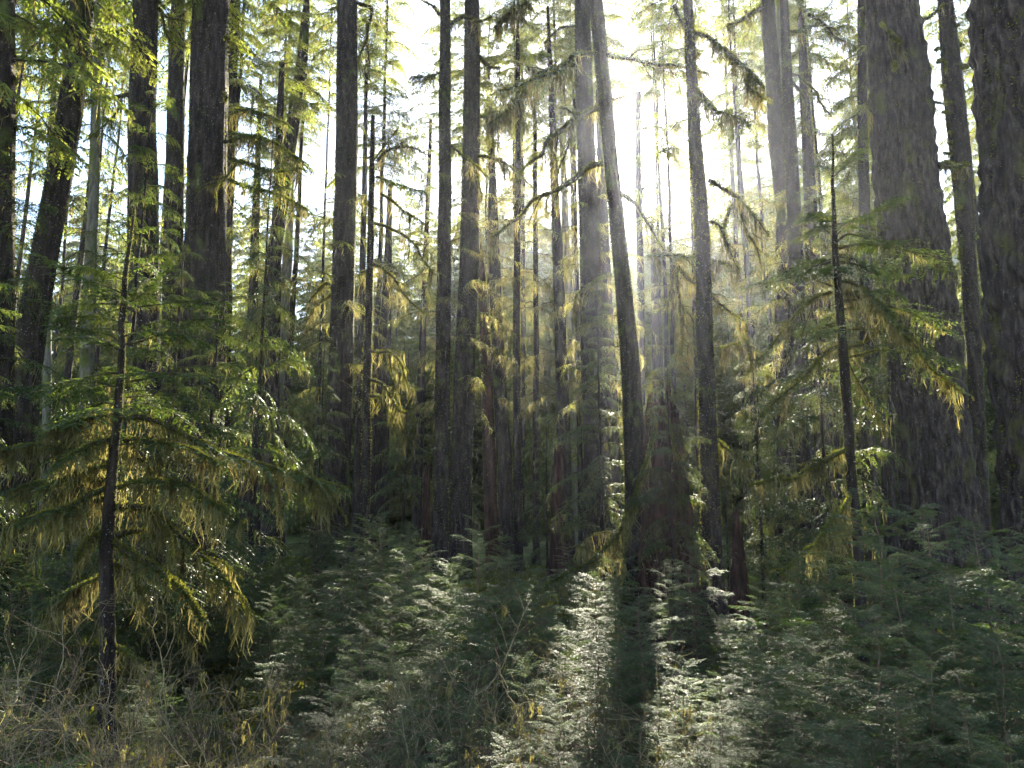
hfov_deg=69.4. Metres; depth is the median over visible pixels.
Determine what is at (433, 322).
conifer
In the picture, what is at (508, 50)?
conifer
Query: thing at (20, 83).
conifer
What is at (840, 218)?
conifer
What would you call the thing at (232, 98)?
conifer tree
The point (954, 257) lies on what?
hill
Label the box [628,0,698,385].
conifer
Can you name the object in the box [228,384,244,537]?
conifer
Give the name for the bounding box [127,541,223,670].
hemlock sapling
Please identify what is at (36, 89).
conifer
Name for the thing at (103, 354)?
conifer
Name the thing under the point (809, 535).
hemlock tree
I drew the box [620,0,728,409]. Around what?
conifer
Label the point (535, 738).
hemlock sapling
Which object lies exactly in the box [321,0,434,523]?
conifer
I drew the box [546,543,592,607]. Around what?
hemlock sapling
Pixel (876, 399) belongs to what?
conifer
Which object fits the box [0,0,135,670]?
conifer tree
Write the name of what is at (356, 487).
conifer tree
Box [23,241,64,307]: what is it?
conifer
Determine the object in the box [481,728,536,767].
hemlock sapling
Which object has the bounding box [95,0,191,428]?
conifer
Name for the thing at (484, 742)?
hemlock sapling
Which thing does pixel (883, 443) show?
conifer
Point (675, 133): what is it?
conifer
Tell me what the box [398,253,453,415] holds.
conifer
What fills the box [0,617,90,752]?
hemlock sapling
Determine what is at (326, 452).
hemlock tree
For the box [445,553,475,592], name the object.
hemlock sapling
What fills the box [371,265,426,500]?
conifer
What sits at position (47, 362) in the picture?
conifer tree
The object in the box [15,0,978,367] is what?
sky
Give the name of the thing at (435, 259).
conifer
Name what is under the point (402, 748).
hemlock sapling
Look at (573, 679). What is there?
hemlock sapling
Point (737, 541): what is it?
broken snag
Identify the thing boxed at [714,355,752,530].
conifer
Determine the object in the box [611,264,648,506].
conifer
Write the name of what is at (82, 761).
sword fern
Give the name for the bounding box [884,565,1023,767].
hemlock sapling
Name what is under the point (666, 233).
conifer
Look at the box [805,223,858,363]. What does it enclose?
conifer
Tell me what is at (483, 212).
conifer
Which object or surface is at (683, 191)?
conifer
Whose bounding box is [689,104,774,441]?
conifer
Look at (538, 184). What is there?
conifer
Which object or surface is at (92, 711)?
ground cover
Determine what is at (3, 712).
hemlock sapling
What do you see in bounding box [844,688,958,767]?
hemlock sapling
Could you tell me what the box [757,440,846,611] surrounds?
hemlock tree
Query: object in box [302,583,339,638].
hemlock sapling
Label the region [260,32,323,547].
conifer tree
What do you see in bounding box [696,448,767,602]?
hemlock tree
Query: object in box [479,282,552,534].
conifer
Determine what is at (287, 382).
conifer
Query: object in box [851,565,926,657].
hemlock sapling
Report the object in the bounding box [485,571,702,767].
hemlock sapling
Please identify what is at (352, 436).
conifer
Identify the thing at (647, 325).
conifer
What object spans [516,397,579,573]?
hemlock tree
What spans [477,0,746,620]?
conifer tree
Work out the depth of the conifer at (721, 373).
80.33 m
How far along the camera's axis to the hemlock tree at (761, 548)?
17.69 m
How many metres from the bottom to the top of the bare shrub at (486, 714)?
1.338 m
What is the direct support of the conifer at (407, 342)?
on the ground at (294, 537)
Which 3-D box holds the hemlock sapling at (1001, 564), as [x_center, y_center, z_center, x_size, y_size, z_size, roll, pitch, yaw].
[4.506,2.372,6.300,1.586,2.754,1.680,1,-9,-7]
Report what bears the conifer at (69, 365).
on the ground at (294, 537)
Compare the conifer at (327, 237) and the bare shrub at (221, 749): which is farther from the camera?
the conifer at (327, 237)
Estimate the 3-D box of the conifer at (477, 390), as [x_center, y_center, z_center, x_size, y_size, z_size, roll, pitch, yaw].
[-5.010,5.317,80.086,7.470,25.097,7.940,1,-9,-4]
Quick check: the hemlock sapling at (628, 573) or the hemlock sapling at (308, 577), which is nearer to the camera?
the hemlock sapling at (628, 573)
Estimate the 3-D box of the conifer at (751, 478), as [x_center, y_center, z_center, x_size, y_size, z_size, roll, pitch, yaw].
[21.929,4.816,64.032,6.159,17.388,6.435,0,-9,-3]
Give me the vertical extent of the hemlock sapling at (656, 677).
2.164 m
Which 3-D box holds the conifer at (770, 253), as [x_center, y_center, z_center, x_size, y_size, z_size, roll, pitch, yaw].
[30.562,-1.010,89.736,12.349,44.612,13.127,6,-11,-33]
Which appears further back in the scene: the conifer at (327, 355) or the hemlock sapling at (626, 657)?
the conifer at (327, 355)
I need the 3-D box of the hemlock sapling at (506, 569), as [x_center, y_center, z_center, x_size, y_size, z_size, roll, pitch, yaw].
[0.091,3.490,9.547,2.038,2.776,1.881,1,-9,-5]
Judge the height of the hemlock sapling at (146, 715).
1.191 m
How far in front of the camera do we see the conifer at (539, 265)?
94.22 m
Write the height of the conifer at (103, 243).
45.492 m
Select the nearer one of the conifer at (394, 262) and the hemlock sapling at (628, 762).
the hemlock sapling at (628, 762)
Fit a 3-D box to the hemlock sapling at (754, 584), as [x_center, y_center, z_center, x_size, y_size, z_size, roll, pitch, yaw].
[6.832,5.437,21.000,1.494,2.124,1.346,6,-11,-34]
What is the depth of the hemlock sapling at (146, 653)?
11.95 m
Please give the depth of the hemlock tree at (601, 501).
20.88 m
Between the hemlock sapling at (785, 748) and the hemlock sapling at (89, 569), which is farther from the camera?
the hemlock sapling at (89, 569)
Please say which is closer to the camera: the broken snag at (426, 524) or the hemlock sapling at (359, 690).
the hemlock sapling at (359, 690)
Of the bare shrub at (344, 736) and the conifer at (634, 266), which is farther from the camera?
the conifer at (634, 266)
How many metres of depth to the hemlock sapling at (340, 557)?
16.77 m
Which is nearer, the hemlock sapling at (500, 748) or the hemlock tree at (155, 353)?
the hemlock sapling at (500, 748)
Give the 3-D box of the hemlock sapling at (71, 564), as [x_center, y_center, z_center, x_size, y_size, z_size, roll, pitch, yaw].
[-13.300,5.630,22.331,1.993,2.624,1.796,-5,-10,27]
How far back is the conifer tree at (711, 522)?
17.08 m
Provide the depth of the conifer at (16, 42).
41.68 m
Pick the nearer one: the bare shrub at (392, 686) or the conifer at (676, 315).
the bare shrub at (392, 686)
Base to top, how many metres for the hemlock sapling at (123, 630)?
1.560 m
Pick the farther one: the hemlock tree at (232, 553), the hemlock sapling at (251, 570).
the hemlock sapling at (251, 570)
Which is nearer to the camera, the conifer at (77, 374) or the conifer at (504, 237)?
the conifer at (77, 374)
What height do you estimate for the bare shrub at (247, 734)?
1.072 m
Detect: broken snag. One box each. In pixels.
[419,460,430,578]
[544,369,717,669]
[544,445,571,578]
[728,550,743,634]
[732,510,755,640]
[834,533,868,614]
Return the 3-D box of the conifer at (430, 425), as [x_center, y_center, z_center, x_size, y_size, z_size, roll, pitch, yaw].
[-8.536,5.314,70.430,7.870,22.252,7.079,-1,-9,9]
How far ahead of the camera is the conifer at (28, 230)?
99.66 m
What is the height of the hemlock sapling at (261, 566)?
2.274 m
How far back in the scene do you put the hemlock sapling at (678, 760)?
4.16 m
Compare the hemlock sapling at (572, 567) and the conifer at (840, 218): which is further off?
the conifer at (840, 218)
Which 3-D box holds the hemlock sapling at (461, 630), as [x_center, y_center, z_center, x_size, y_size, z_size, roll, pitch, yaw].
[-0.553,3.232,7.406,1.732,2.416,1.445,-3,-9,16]
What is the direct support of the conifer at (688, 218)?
on the ground at (294, 537)
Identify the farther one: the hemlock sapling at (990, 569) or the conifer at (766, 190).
the conifer at (766, 190)
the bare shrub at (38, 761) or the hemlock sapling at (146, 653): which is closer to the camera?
the bare shrub at (38, 761)
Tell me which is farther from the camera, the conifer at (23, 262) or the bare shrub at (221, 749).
the conifer at (23, 262)
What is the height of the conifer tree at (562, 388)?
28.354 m
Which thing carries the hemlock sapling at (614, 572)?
on the ground at (294, 537)
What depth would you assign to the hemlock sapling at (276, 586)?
15.50 m
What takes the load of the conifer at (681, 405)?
on the ground at (294, 537)
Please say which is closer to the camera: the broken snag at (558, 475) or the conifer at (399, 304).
the broken snag at (558, 475)
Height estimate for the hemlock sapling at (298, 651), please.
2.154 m
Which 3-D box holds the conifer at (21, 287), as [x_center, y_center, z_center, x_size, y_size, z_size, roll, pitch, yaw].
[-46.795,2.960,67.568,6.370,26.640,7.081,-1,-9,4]
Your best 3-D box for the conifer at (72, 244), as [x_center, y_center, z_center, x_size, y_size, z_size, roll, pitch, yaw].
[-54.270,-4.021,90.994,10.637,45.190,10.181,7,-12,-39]
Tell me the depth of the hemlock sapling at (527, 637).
8.26 m
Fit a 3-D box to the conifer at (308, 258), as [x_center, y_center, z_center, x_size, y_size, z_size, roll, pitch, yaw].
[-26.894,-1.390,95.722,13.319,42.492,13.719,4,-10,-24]
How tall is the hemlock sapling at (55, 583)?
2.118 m
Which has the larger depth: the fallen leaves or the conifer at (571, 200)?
the conifer at (571, 200)
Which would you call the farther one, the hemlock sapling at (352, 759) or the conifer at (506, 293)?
the conifer at (506, 293)
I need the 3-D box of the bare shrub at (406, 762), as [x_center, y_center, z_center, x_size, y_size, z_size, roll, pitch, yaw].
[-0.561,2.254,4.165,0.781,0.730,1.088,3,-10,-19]
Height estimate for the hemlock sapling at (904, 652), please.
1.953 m
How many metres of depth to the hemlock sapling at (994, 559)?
22.95 m
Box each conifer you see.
[15,0,63,310]
[15,0,68,180]
[15,1,46,133]
[15,3,127,546]
[15,196,33,312]
[15,227,32,295]
[15,271,57,389]
[15,282,22,323]
[16,3,34,83]
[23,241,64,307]
[29,0,131,558]
[34,284,82,510]
[34,363,100,531]
[38,299,79,474]
[39,260,113,430]
[41,0,158,551]
[52,181,110,371]
[53,189,105,331]
[60,249,108,345]
[64,178,126,347]
[64,223,117,302]
[86,1,131,414]
[91,280,127,524]
[91,426,126,530]
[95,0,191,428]
[95,220,126,413]
[95,294,127,453]
[96,257,125,379]
[99,0,189,458]
[102,223,126,369]
[113,227,161,319]
[158,6,238,236]
[185,0,284,350]
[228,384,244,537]
[230,0,336,557]
[230,302,262,523]
[231,183,271,380]
[231,266,299,392]
[231,278,243,360]
[232,222,264,317]
[233,362,312,531]
[234,305,261,416]
[246,0,317,314]
[253,0,330,147]
[268,0,376,548]
[286,336,350,534]
[289,349,305,528]
[290,271,329,529]
[292,217,330,402]
[293,200,359,515]
[295,216,332,402]
[295,233,332,386]
[300,279,402,534]
[304,280,358,510]
[307,0,393,328]
[316,221,381,388]
[320,328,355,509]
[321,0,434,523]
[354,0,418,553]
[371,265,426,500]
[371,337,422,533]
[372,233,410,372]
[373,190,422,404]
[374,245,408,407]
[388,330,426,531]
[389,328,452,535]
[392,279,475,498]
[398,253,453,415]
[399,205,451,354]
[401,154,438,558]
[407,230,456,476]
[415,218,479,421]
[420,0,464,113]
[421,0,512,566]
[422,350,483,535]
[427,347,479,510]
[432,362,496,529]
[451,106,484,317]
[451,326,480,529]
[473,322,496,530]
[475,186,512,486]
[477,179,533,376]
[477,195,504,309]
[479,0,511,543]
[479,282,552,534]
[483,2,551,546]
[485,0,552,371]
[494,263,555,532]
[494,316,544,530]
[499,122,546,304]
[501,232,550,349]
[504,211,554,415]
[512,137,550,262]
[521,0,596,483]
[525,245,555,386]
[527,227,579,389]
[537,1,613,502]
[539,332,582,532]
[540,0,644,494]
[544,354,582,515]
[610,244,649,349]
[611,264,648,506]
[614,0,689,479]
[616,237,667,372]
[617,287,671,518]
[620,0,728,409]
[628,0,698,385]
[629,245,699,519]
[632,211,675,337]
[633,210,674,332]
[634,262,687,437]
[642,0,744,550]
[645,220,687,327]
[648,235,714,458]
[662,268,729,535]
[662,270,697,531]
[664,118,690,252]
[674,196,716,255]
[678,337,736,526]
[681,240,732,444]
[683,236,741,528]
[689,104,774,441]
[696,0,795,549]
[702,0,774,555]
[709,0,774,553]
[709,202,732,258]
[713,303,753,529]
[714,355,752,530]
[717,287,797,531]
[718,139,762,269]
[719,206,773,387]
[720,288,773,529]
[723,0,843,539]
[726,198,775,363]
[730,343,797,538]
[731,0,841,496]
[735,0,814,484]
[741,143,805,321]
[741,170,774,255]
[752,278,774,362]
[753,212,774,356]
[762,0,879,504]
[763,168,804,319]
[790,0,873,533]
[794,368,862,535]
[803,150,834,252]
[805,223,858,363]
[817,104,855,224]
[821,142,886,377]
[825,0,890,393]
[825,147,884,380]
[826,0,887,545]
[833,289,900,534]
[834,334,899,524]
[839,191,875,314]
[842,40,886,380]
[844,183,886,362]
[856,48,940,508]
[857,332,897,501]
[921,0,995,442]
[938,102,992,524]
[958,25,996,483]
[959,280,999,535]
[966,68,979,186]
[967,97,977,198]
[985,370,998,510]
[987,401,999,527]
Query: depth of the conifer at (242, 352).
72.94 m
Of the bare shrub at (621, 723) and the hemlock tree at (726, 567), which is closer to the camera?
the bare shrub at (621, 723)
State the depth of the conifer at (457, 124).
40.28 m
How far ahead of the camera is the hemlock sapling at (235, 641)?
13.44 m
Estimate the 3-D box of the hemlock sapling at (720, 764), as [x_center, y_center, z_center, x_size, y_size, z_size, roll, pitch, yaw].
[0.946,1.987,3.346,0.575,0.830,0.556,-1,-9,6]
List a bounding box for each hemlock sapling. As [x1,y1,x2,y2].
[0,534,85,675]
[0,575,57,712]
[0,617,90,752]
[0,652,53,767]
[15,605,58,659]
[20,579,98,698]
[29,534,94,615]
[29,544,70,629]
[29,548,131,657]
[37,530,98,603]
[56,519,122,611]
[87,516,186,661]
[116,593,161,667]
[117,601,181,681]
[118,660,185,760]
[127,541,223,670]
[143,547,256,671]
[144,596,230,687]
[148,682,237,767]
[208,553,260,655]
[209,565,296,674]
[223,584,302,706]
[225,526,268,600]
[231,599,360,764]
[239,539,279,598]
[242,555,313,640]
[243,548,436,755]
[244,581,374,767]
[250,572,324,685]
[252,559,412,765]
[260,716,330,767]
[270,673,392,767]
[272,516,354,619]
[278,547,322,628]
[281,639,400,767]
[286,589,425,767]
[295,512,444,705]
[301,523,379,627]
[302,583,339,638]
[305,576,472,762]
[309,554,357,635]
[316,513,428,661]
[334,641,465,767]
[347,549,384,616]
[357,516,398,574]
[363,542,444,660]
[363,625,501,767]
[368,701,440,767]
[369,528,451,643]
[378,529,421,581]
[378,563,462,704]
[385,539,474,642]
[387,584,549,767]
[388,556,527,761]
[398,514,545,764]
[419,738,456,767]
[429,613,552,767]
[433,689,510,767]
[444,545,597,748]
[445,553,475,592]
[476,640,577,767]
[481,531,526,593]
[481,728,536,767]
[482,568,595,764]
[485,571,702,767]
[508,630,642,767]
[510,573,568,664]
[511,686,594,767]
[521,578,616,734]
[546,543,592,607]
[549,553,694,759]
[558,639,682,767]
[561,537,613,613]
[567,591,718,766]
[568,723,637,767]
[578,572,624,629]
[598,524,623,607]
[599,547,624,593]
[612,694,704,767]
[613,559,728,764]
[631,655,758,767]
[633,540,773,741]
[663,611,775,766]
[664,670,782,767]
[681,621,801,766]
[693,519,700,559]
[696,724,753,767]
[715,663,847,767]
[719,571,830,751]
[721,592,852,766]
[722,540,873,756]
[727,538,774,601]
[732,622,887,767]
[735,487,1023,767]
[752,573,772,603]
[757,733,805,767]
[761,567,936,764]
[764,674,915,767]
[777,604,988,767]
[793,551,1011,767]
[803,731,882,767]
[805,500,1023,767]
[839,573,878,617]
[840,572,905,649]
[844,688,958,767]
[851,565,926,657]
[861,631,998,767]
[870,516,1023,766]
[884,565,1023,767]
[906,543,1023,767]
[914,620,1023,767]
[923,699,1008,767]
[962,731,1023,767]
[973,534,999,615]
[974,512,1023,753]
[988,533,999,591]
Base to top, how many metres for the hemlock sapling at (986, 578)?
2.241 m
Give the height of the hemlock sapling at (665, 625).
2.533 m
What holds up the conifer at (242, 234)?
on the ground at (294, 537)
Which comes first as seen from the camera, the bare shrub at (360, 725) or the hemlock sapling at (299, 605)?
the bare shrub at (360, 725)
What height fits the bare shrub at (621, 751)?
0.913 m
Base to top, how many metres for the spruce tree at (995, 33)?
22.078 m
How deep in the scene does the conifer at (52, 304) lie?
83.54 m
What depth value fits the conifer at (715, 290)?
92.03 m
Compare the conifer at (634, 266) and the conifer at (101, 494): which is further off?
the conifer at (634, 266)
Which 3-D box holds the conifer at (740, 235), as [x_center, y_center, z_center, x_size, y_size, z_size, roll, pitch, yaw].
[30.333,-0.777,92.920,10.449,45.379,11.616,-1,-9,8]
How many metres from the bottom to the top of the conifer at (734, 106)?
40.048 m
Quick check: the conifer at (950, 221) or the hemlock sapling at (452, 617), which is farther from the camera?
the conifer at (950, 221)
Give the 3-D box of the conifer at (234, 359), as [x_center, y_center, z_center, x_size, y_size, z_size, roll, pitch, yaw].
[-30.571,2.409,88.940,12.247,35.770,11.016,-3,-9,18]
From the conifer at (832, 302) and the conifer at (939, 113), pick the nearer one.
the conifer at (939, 113)
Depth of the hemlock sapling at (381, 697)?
6.10 m
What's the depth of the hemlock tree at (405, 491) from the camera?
29.77 m
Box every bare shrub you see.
[0,527,176,767]
[0,589,190,767]
[0,615,117,767]
[0,640,193,767]
[0,641,172,767]
[0,654,130,767]
[3,725,171,767]
[43,577,295,767]
[43,687,166,767]
[62,714,242,767]
[79,709,193,767]
[90,641,327,767]
[91,733,187,767]
[122,694,320,767]
[141,708,281,767]
[157,697,336,767]
[194,672,331,767]
[219,693,392,767]
[275,663,467,767]
[277,700,451,767]
[288,629,594,767]
[308,655,455,767]
[337,701,505,767]
[353,636,666,767]
[353,665,522,767]
[354,729,486,767]
[389,565,546,767]
[421,619,581,767]
[456,733,543,767]
[458,646,633,767]
[468,679,674,767]
[469,666,714,767]
[504,634,792,767]
[592,709,691,767]
[600,633,769,767]
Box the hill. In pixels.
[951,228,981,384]
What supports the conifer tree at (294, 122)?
on the ground at (294, 537)
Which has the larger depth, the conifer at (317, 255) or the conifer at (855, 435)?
the conifer at (317, 255)
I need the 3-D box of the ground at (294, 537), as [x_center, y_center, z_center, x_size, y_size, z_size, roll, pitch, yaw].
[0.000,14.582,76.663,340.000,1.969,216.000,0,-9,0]
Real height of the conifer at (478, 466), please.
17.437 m
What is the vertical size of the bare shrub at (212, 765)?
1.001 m
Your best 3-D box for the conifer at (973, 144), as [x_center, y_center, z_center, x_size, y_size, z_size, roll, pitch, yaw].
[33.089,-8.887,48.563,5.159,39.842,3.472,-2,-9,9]
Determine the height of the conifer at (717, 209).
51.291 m
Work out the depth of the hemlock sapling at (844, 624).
5.18 m
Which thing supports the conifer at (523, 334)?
on the ground at (294, 537)
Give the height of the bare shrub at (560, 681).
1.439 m
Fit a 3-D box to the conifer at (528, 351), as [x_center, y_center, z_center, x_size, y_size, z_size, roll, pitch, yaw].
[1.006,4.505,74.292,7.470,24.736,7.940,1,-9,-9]
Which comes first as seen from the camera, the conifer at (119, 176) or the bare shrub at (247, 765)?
the bare shrub at (247, 765)
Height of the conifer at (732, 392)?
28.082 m
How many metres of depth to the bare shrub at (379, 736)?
5.25 m
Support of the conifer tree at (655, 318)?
on the ground at (294, 537)
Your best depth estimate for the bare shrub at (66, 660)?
6.81 m
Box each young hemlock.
[0,208,352,767]
[740,134,973,729]
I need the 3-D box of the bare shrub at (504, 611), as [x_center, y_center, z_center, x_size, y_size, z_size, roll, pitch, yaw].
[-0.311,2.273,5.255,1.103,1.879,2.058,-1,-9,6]
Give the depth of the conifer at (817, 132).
41.24 m
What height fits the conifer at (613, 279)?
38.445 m
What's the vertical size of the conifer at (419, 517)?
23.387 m
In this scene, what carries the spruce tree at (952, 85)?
on the ground at (294, 537)
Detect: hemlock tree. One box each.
[0,114,99,670]
[0,283,31,699]
[11,88,205,632]
[69,277,288,675]
[72,223,241,689]
[201,112,320,634]
[262,326,349,605]
[355,352,432,577]
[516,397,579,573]
[544,275,624,602]
[621,344,730,672]
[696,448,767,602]
[719,334,828,635]
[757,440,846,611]
[763,193,909,648]
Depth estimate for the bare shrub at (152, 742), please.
3.83 m
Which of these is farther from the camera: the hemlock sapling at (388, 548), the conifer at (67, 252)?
the conifer at (67, 252)
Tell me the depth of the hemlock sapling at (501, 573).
21.95 m
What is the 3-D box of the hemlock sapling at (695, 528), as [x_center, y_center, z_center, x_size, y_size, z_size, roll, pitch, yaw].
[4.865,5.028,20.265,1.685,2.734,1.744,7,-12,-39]
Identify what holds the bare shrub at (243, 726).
on the ground at (294, 537)
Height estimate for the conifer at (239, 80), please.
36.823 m
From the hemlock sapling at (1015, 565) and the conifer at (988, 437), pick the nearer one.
the hemlock sapling at (1015, 565)
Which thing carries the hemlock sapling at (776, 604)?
on the ground at (294, 537)
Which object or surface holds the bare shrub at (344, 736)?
on the ground at (294, 537)
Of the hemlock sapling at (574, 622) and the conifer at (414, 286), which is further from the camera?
the conifer at (414, 286)
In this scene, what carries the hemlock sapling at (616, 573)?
on the ground at (294, 537)
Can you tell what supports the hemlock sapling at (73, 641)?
on the ground at (294, 537)
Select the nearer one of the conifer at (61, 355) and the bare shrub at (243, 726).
the bare shrub at (243, 726)
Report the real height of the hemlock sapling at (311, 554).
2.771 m
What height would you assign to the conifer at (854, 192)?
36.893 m
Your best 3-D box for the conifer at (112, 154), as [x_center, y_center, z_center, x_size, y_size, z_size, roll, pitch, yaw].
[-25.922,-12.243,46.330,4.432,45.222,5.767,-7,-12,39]
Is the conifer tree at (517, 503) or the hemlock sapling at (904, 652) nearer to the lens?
the hemlock sapling at (904, 652)
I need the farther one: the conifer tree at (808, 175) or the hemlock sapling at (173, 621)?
the conifer tree at (808, 175)
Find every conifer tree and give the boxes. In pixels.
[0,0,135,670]
[11,0,163,644]
[15,1,88,565]
[36,0,131,576]
[80,0,199,628]
[112,0,235,557]
[162,0,313,612]
[224,0,270,556]
[226,0,328,566]
[231,45,293,549]
[240,0,329,555]
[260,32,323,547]
[290,0,379,597]
[317,0,399,556]
[352,48,419,553]
[356,115,445,595]
[387,0,503,585]
[393,23,454,557]
[415,0,533,582]
[432,10,535,572]
[455,20,530,566]
[476,0,560,573]
[477,0,661,579]
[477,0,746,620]
[487,0,572,565]
[517,0,608,565]
[536,1,579,544]
[541,0,618,562]
[562,1,648,556]
[627,0,772,645]
[635,91,644,424]
[651,220,660,403]
[717,0,878,606]
[725,0,861,592]
[755,0,880,555]
[761,0,785,397]
[815,0,893,570]
[851,128,899,558]
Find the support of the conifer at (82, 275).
on the ground at (294, 537)
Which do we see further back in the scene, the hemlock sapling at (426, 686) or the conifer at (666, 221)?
the conifer at (666, 221)
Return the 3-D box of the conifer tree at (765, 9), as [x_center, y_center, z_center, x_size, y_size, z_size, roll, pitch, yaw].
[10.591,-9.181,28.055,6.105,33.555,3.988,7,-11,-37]
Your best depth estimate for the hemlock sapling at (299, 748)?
4.33 m
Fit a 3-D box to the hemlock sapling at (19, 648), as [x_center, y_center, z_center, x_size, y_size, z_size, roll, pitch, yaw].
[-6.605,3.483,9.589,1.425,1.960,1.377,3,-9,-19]
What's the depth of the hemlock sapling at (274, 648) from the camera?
11.50 m
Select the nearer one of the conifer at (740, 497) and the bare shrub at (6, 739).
the bare shrub at (6, 739)
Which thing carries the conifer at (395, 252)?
on the ground at (294, 537)
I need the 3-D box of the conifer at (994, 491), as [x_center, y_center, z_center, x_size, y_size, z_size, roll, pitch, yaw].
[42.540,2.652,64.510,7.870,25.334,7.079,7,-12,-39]
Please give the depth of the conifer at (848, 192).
100.61 m
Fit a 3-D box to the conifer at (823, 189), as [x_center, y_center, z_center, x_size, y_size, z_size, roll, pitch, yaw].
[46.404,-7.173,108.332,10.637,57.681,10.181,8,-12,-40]
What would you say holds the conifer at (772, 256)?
on the ground at (294, 537)
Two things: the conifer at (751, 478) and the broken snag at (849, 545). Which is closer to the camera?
the broken snag at (849, 545)
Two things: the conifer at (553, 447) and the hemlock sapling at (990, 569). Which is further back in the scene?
the conifer at (553, 447)
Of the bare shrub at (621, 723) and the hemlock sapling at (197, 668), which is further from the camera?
the hemlock sapling at (197, 668)
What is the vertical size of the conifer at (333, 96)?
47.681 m
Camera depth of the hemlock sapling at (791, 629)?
5.98 m
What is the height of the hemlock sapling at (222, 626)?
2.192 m
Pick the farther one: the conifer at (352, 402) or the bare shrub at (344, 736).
the conifer at (352, 402)
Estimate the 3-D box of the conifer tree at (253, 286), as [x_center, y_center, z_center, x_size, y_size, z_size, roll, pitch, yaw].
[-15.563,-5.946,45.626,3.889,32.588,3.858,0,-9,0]
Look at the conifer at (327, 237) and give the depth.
101.77 m
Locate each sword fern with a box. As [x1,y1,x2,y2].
[8,751,162,767]
[661,664,743,696]
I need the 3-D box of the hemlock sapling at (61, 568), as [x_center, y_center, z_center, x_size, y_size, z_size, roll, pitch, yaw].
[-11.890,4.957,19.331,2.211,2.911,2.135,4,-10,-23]
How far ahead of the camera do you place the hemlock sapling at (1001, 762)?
2.73 m
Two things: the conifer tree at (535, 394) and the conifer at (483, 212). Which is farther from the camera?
the conifer at (483, 212)
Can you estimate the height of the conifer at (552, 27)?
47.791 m
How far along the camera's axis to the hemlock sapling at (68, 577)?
12.99 m
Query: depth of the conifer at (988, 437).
72.33 m
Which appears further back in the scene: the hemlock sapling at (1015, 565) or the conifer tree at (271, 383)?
the conifer tree at (271, 383)
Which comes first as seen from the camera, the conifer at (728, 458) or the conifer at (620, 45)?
the conifer at (620, 45)
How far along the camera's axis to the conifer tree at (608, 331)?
35.97 m
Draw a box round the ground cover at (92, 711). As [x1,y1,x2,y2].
[0,554,1021,767]
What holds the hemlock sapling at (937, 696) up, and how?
on the ground at (294, 537)
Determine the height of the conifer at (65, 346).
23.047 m
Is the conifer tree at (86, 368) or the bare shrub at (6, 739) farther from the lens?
the conifer tree at (86, 368)
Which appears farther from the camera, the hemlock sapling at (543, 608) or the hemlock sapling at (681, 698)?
the hemlock sapling at (543, 608)
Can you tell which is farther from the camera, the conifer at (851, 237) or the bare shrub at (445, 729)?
the conifer at (851, 237)
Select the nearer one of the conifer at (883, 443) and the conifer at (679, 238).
the conifer at (883, 443)
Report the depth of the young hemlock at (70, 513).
7.96 m
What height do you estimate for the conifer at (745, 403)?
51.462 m
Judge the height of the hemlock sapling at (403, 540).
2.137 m
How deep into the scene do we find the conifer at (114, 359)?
74.57 m
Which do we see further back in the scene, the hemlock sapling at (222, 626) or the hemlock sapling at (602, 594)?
the hemlock sapling at (602, 594)
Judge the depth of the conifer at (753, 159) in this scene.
107.25 m
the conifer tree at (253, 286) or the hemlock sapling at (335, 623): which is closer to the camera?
the hemlock sapling at (335, 623)
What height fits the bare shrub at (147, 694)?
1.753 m
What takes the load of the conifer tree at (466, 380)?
on the ground at (294, 537)
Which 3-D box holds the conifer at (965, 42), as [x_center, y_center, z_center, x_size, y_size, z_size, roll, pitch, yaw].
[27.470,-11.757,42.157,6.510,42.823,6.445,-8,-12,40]
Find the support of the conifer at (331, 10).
on the ground at (294, 537)
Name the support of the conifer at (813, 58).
on the ground at (294, 537)
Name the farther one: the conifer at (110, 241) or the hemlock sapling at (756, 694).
the conifer at (110, 241)
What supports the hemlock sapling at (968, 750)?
on the ground at (294, 537)
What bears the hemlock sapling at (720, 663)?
on the ground at (294, 537)
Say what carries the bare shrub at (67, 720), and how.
on the ground at (294, 537)
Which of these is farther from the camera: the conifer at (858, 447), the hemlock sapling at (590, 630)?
the conifer at (858, 447)
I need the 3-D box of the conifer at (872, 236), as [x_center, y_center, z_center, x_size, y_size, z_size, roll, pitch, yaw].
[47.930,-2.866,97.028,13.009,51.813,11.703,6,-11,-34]
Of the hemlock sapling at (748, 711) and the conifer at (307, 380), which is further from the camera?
the conifer at (307, 380)
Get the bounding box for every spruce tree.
[841,0,998,630]
[933,0,996,589]
[965,0,1023,690]
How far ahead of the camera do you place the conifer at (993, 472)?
69.24 m
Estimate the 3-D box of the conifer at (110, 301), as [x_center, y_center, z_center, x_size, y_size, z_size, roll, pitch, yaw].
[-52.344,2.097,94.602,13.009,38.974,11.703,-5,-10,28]
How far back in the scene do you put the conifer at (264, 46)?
53.67 m
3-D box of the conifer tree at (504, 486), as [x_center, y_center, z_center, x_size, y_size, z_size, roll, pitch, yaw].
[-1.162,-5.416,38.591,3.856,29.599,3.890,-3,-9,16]
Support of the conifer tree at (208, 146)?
on the ground at (294, 537)
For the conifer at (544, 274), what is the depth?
90.18 m
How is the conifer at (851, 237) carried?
on the ground at (294, 537)
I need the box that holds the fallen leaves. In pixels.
[13,623,842,767]
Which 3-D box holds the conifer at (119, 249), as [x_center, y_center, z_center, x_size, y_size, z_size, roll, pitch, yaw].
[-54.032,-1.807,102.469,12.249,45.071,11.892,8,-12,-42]
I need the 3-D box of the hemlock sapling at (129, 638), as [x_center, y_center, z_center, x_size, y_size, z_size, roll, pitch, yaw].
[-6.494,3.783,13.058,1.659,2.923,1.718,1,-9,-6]
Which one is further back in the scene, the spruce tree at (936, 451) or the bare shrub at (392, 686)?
the spruce tree at (936, 451)
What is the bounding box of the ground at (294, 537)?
[0,528,1022,767]

